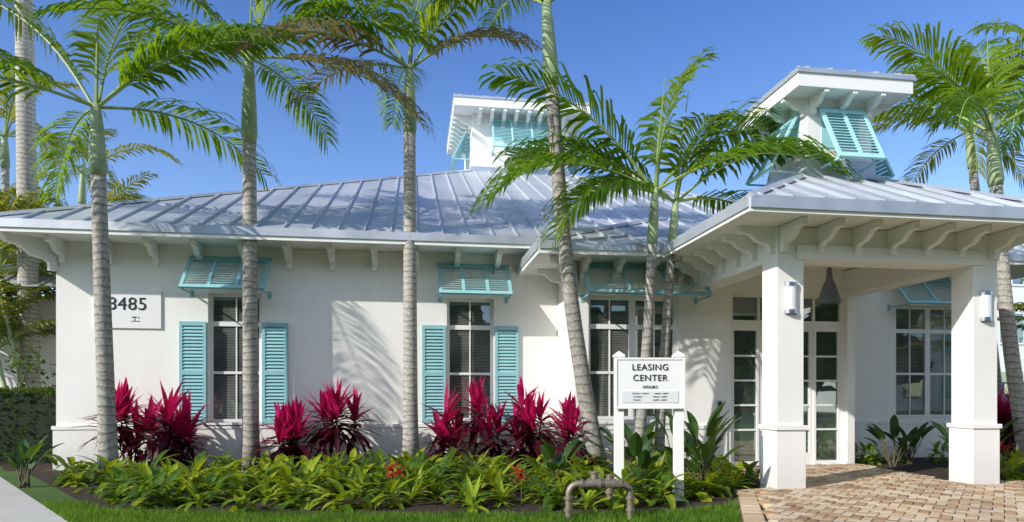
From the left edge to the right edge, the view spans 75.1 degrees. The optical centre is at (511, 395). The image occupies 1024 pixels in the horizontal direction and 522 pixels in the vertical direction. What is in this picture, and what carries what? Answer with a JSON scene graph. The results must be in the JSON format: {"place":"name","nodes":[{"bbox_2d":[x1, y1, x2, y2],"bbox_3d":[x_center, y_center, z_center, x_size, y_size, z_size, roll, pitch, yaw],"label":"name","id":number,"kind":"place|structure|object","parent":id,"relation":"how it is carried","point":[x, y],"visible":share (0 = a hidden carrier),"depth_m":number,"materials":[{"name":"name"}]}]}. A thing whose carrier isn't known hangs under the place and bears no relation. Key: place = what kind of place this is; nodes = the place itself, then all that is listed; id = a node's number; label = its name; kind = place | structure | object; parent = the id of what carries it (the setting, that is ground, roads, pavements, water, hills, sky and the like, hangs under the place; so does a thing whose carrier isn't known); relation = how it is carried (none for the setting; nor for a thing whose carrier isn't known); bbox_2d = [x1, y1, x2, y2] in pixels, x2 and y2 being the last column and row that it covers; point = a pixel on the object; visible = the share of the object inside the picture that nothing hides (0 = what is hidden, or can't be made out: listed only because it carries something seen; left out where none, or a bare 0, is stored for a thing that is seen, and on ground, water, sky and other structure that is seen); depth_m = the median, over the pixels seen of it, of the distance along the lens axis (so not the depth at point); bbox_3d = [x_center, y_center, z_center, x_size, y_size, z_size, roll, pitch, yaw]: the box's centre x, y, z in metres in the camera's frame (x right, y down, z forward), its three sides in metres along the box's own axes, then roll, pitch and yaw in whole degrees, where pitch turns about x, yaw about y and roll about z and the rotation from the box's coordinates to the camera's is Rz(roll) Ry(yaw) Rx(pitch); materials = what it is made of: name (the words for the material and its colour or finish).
{"place":"outdoors","nodes":[
{"label":"outdoors","id":0,"kind":"place"},
{"bbox_2d":[0,299,55,392],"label":"building wing","id":1,"kind":"structure","parent":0,"point":[47,343],"depth_m":15.10,"materials":[{"name":"white paint"}]},
{"bbox_2d":[0,477,67,521],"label":"sidewalk","id":2,"kind":"structure","parent":0,"point":[17,504],"depth_m":7.29,"materials":[{"name":"concrete"}]},
{"bbox_2d":[0,449,1013,521],"bbox_3d":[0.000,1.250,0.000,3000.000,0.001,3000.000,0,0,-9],"label":"lawn","id":3,"kind":"structure","parent":0,"point":[39,490],"depth_m":8.55,"materials":[{"name":"green plant"}]},
{"bbox_2d":[0,283,52,327],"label":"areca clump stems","id":4,"kind":"object","parent":3,"relation":"on","point":[10,293],"visible":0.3,"depth_m":14.10,"materials":[{"name":"green plant"}]},
{"bbox_2d":[0,70,121,296],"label":"palm tree","id":5,"kind":"object","parent":3,"relation":"on","point":[5,160],"visible":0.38,"depth_m":17.49,"materials":[{"name":"green plant"}]},
{"bbox_2d":[0,171,157,348],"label":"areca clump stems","id":6,"kind":"object","parent":3,"relation":"on","point":[124,197],"visible":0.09,"depth_m":16.06,"materials":[{"name":"green plant"}]},
{"bbox_2d":[14,0,147,393],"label":"palm tree","id":7,"kind":"object","parent":3,"relation":"on","point":[27,269],"visible":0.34,"depth_m":14.45,"materials":[{"name":"grey"}]},
{"bbox_2d":[0,110,183,204],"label":"palm tree","id":8,"kind":"object","parent":3,"relation":"on","point":[82,192],"visible":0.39,"depth_m":20.93,"materials":[{"name":"green plant"}]},
{"bbox_2d":[41,498,741,521],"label":"ground grass","id":9,"kind":"structure","parent":3,"relation":"on","point":[71,512],"depth_m":6.71,"materials":[{"name":"green plant"}]},
{"bbox_2d":[51,242,950,469],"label":"building walls","id":10,"kind":"structure","parent":3,"relation":"on","point":[344,320],"depth_m":11.61,"materials":[{"name":"white paint"}]},
{"bbox_2d":[93,289,161,328],"bbox_3d":[-6.439,-1.440,11.155,1.060,0.640,0.028,0,0,-9],"label":"address plaque","id":11,"kind":"object","parent":10,"relation":"attached to","point":[150,315],"visible":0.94,"depth_m":11.16,"materials":[{"name":"white"}]},
{"bbox_2d":[111,297,145,309],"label":"address numbers","id":12,"kind":"object","parent":11,"relation":"attached to","point":[130,302],"visible":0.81,"depth_m":11.14,"materials":[{"name":"black paint"}]},
{"bbox_2d":[0,171,1023,286],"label":"metal roof sheets","id":13,"kind":"object","parent":10,"relation":"on","point":[356,215],"visible":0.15,"depth_m":12.84,"materials":[{"name":"grey metal"}]},
{"bbox_2d":[0,169,1023,285],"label":"roof standing seams","id":14,"kind":"object","parent":13,"relation":"attached to","point":[1005,199],"visible":0.5,"depth_m":11.33,"materials":[{"name":"grey metal"}]},
{"bbox_2d":[464,113,567,170],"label":"cupola wall","id":15,"kind":"structure","parent":13,"relation":"on","point":[479,148],"depth_m":19.71,"materials":[{"name":"white paint"}]},
{"bbox_2d":[449,118,580,173],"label":"shutters","id":16,"kind":"object","parent":15,"relation":"attached to","point":[455,158],"visible":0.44,"depth_m":19.66,"materials":[{"name":"teal wood"}]},
{"bbox_2d":[447,97,590,158],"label":"cupola trim","id":17,"kind":"structure","parent":15,"relation":"attached to","point":[464,109],"depth_m":19.55,"materials":[{"name":"white wood"}]},
{"bbox_2d":[446,93,591,175],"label":"cupola roof","id":18,"kind":"structure","parent":13,"relation":"on","point":[491,169],"depth_m":19.59,"materials":[{"name":"grey metal"}]},
{"bbox_2d":[770,98,871,179],"bbox_3d":[4.806,-3.724,10.430,1.064,1.372,1.064,0,0,-9],"label":"cupola","id":19,"kind":"object","parent":13,"relation":"on","point":[813,126],"visible":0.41,"depth_m":9.92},
{"bbox_2d":[745,107,894,186],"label":"shutters","id":20,"kind":"object","parent":19,"relation":"attached to","point":[877,156],"visible":0.48,"depth_m":9.81,"materials":[{"name":"teal wood"}]},
{"bbox_2d":[738,72,912,136],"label":"porch cupola trim","id":21,"kind":"structure","parent":19,"relation":"attached to","point":[877,96],"depth_m":9.71,"materials":[{"name":"white wood"}]},
{"bbox_2d":[735,65,915,184],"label":"cupola roof","id":22,"kind":"structure","parent":13,"relation":"on","point":[810,167],"depth_m":9.83,"materials":[{"name":"grey metal"}]},
{"bbox_2d":[0,194,1023,289],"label":"fascia brackets","id":23,"kind":"object","parent":10,"relation":"attached to","point":[46,240],"visible":0.62,"depth_m":10.51,"materials":[{"name":"white wood"}]},
{"bbox_2d":[204,293,950,425],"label":"windows","id":24,"kind":"structure","parent":10,"relation":"in","point":[923,362],"depth_m":12.05,"materials":[{"name":"glass"}]},
{"bbox_2d":[178,256,997,423],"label":"shutters","id":25,"kind":"object","parent":10,"relation":"attached to","point":[429,373],"visible":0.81,"depth_m":11.49,"materials":[{"name":"teal wood"}]},
{"bbox_2d":[731,293,843,465],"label":"glass doors","id":26,"kind":"structure","parent":10,"relation":"in","point":[824,372],"depth_m":11.72,"materials":[{"name":"white glass"}]},
{"bbox_2d":[0,456,1023,514],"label":"mulch beds","id":27,"kind":"object","parent":3,"relation":"on","point":[924,466],"visible":0.23,"depth_m":7.87,"materials":[{"name":"brown soil"}]},
{"bbox_2d":[0,337,55,463],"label":"clipped hedge","id":28,"kind":"object","parent":27,"relation":"on","point":[28,415],"visible":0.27,"depth_m":12.14,"materials":[{"name":"green plant"}]},
{"bbox_2d":[0,188,55,389],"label":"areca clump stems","id":29,"kind":"object","parent":27,"relation":"on","point":[7,322],"visible":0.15,"depth_m":13.88,"materials":[{"name":"green plant"}]},
{"bbox_2d":[0,0,299,480],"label":"palm tree","id":30,"kind":"object","parent":27,"relation":"on","point":[137,70],"visible":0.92,"depth_m":9.70,"materials":[{"name":"green plant"}]},
{"bbox_2d":[31,0,441,471],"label":"palm tree","id":31,"kind":"object","parent":27,"relation":"on","point":[250,383],"visible":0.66,"depth_m":10.80,"materials":[{"name":"grey"}]},
{"bbox_2d":[229,0,541,457],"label":"palm tree","id":32,"kind":"object","parent":27,"relation":"on","point":[410,439],"visible":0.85,"depth_m":11.12,"materials":[{"name":"grey"}]},
{"bbox_2d":[412,0,608,473],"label":"palm tree","id":33,"kind":"object","parent":27,"relation":"on","point":[588,411],"visible":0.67,"depth_m":10.13,"materials":[{"name":"grey plant"}]},
{"bbox_2d":[2,401,1022,491],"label":"green shrubs","id":34,"kind":"object","parent":27,"relation":"on","point":[639,446],"visible":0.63,"depth_m":9.13,"materials":[{"name":"green plant"}]},
{"bbox_2d":[39,440,1023,513],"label":"ground cover plants","id":35,"kind":"object","parent":27,"relation":"on","point":[163,483],"visible":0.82,"depth_m":8.24,"materials":[{"name":"green plant"}]},
{"bbox_2d":[67,374,1015,473],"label":"red ti plants","id":36,"kind":"object","parent":27,"relation":"on","point":[182,426],"visible":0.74,"depth_m":10.86,"materials":[{"name":"pink plant"}]},
{"bbox_2d":[613,351,684,500],"bbox_3d":[1.621,0.363,7.882,0.836,1.773,0.157,0,0,0],"label":"leasing center sign","id":37,"kind":"object","parent":27,"relation":"on","point":[626,385],"visible":0.94,"depth_m":7.82,"materials":[{"name":"white wood"}]},
{"bbox_2d":[632,364,667,369],"bbox_3d":[1.622,-0.329,7.807,0.418,0.074,0.006,0,0,0],"label":"sign lettering","id":38,"kind":"object","parent":37,"relation":"attached to","point":[650,367],"visible":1,"depth_m":7.80,"materials":[{"name":"black paint"}]},
{"bbox_2d":[633,375,666,380],"bbox_3d":[1.624,-0.204,7.807,0.404,0.074,0.005,0,0,0],"label":"sign text","id":39,"kind":"object","parent":37,"relation":"attached to","point":[650,378],"visible":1,"depth_m":7.80,"materials":[{"name":"black paint"}]},
{"bbox_2d":[467,46,863,464],"bbox_3d":[2.088,-2.038,10.818,5.853,6.699,3.832,0,0,-9],"label":"palm tree","id":40,"kind":"object","parent":27,"relation":"on","point":[530,165],"visible":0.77,"depth_m":10.00,"materials":[{"name":"green plant"}]},
{"bbox_2d":[500,90,843,464],"bbox_3d":[2.320,-1.732,10.839,5.198,6.074,3.491,0,0,-9],"label":"palm tree","id":41,"kind":"object","parent":27,"relation":"on","point":[620,183],"visible":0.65,"depth_m":10.25,"materials":[{"name":"green plant"}]},
{"bbox_2d":[385,440,1023,501],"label":"flowering plants","id":42,"kind":"object","parent":27,"relation":"on","point":[521,475],"visible":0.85,"depth_m":7.80,"materials":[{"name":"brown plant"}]},
{"bbox_2d":[858,20,1023,468],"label":"palm tree","id":43,"kind":"object","parent":27,"relation":"on","point":[963,99],"visible":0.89,"depth_m":11.28,"materials":[{"name":"green plant"}]},
{"bbox_2d":[997,278,1023,330],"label":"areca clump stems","id":44,"kind":"object","parent":27,"relation":"on","point":[1018,306],"visible":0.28,"depth_m":13.75,"materials":[{"name":"green plant"}]},
{"bbox_2d":[564,471,634,519],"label":"backflow preventer pipes","id":45,"kind":"object","parent":3,"relation":"on","point":[609,483],"visible":1,"depth_m":6.65,"materials":[{"name":"grey metal"}]},
{"bbox_2d":[872,30,1023,399],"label":"palm tree","id":46,"kind":"object","parent":3,"relation":"on","point":[972,161],"visible":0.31,"depth_m":17.07,"materials":[{"name":"green"}]},
{"bbox_2d":[911,17,1023,183],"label":"palm tree","id":47,"kind":"object","parent":3,"relation":"on","point":[1017,139],"visible":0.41,"depth_m":15.63,"materials":[{"name":"green"}]},
{"bbox_2d":[1002,382,1011,430],"bbox_3d":[18.214,0.375,24.259,4.700,1.750,2.060,0,0,-21],"label":"parked suv","id":48,"kind":"object","parent":3,"relation":"on","point":[1004,384],"visible":0.03,"depth_m":22.81,"materials":[{"name":"blue paint"}]},
{"bbox_2d":[0,0,1023,296],"label":"sky","id":49,"kind":"structure","parent":0,"point":[629,48],"materials":[{"name":"blue"}]},
{"bbox_2d":[722,463,1023,521],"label":"paver walk","id":50,"kind":"structure","parent":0,"point":[846,492],"depth_m":7.65,"materials":[{"name":"brick"},{"name":"concrete pavers"}]},
{"bbox_2d":[658,226,1001,488],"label":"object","id":51,"kind":"structure","parent":50,"relation":"on","point":[874,266],"depth_m":8.95,"materials":[{"name":"white paint"}]},
{"bbox_2d":[784,281,796,314],"bbox_3d":[3.592,-1.250,8.539,0.170,0.420,0.069,0,0,-9],"label":"wall light","id":52,"kind":"object","parent":51,"relation":"attached to","point":[790,297],"depth_m":8.52,"materials":[{"name":"silver metal"}]},
{"bbox_2d":[817,266,841,303],"bbox_3d":[4.750,-1.785,9.961,0.336,0.810,0.336,0,0,-9],"label":"pendant light","id":53,"kind":"object","parent":51,"relation":"hanging from","point":[829,293],"visible":0.89,"depth_m":9.89,"materials":[{"name":"black metal"}]},
{"bbox_2d":[675,216,1023,282],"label":"porch brackets","id":54,"kind":"object","parent":51,"relation":"attached to","point":[729,246],"visible":0.68,"depth_m":8.69,"materials":[{"name":"white wood"}]},
{"bbox_2d":[980,291,991,321],"bbox_3d":[6.401,-1.200,8.959,0.170,0.420,0.069,0,0,-9],"label":"wall light","id":55,"kind":"object","parent":51,"relation":"attached to","point":[985,306],"depth_m":8.94,"materials":[{"name":"silver metal"}]},
{"bbox_2d":[997,244,1023,381],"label":"background building","id":56,"kind":"structure","parent":0,"point":[1018,289],"depth_m":38.76,"materials":[{"name":"paint"}]}
]}

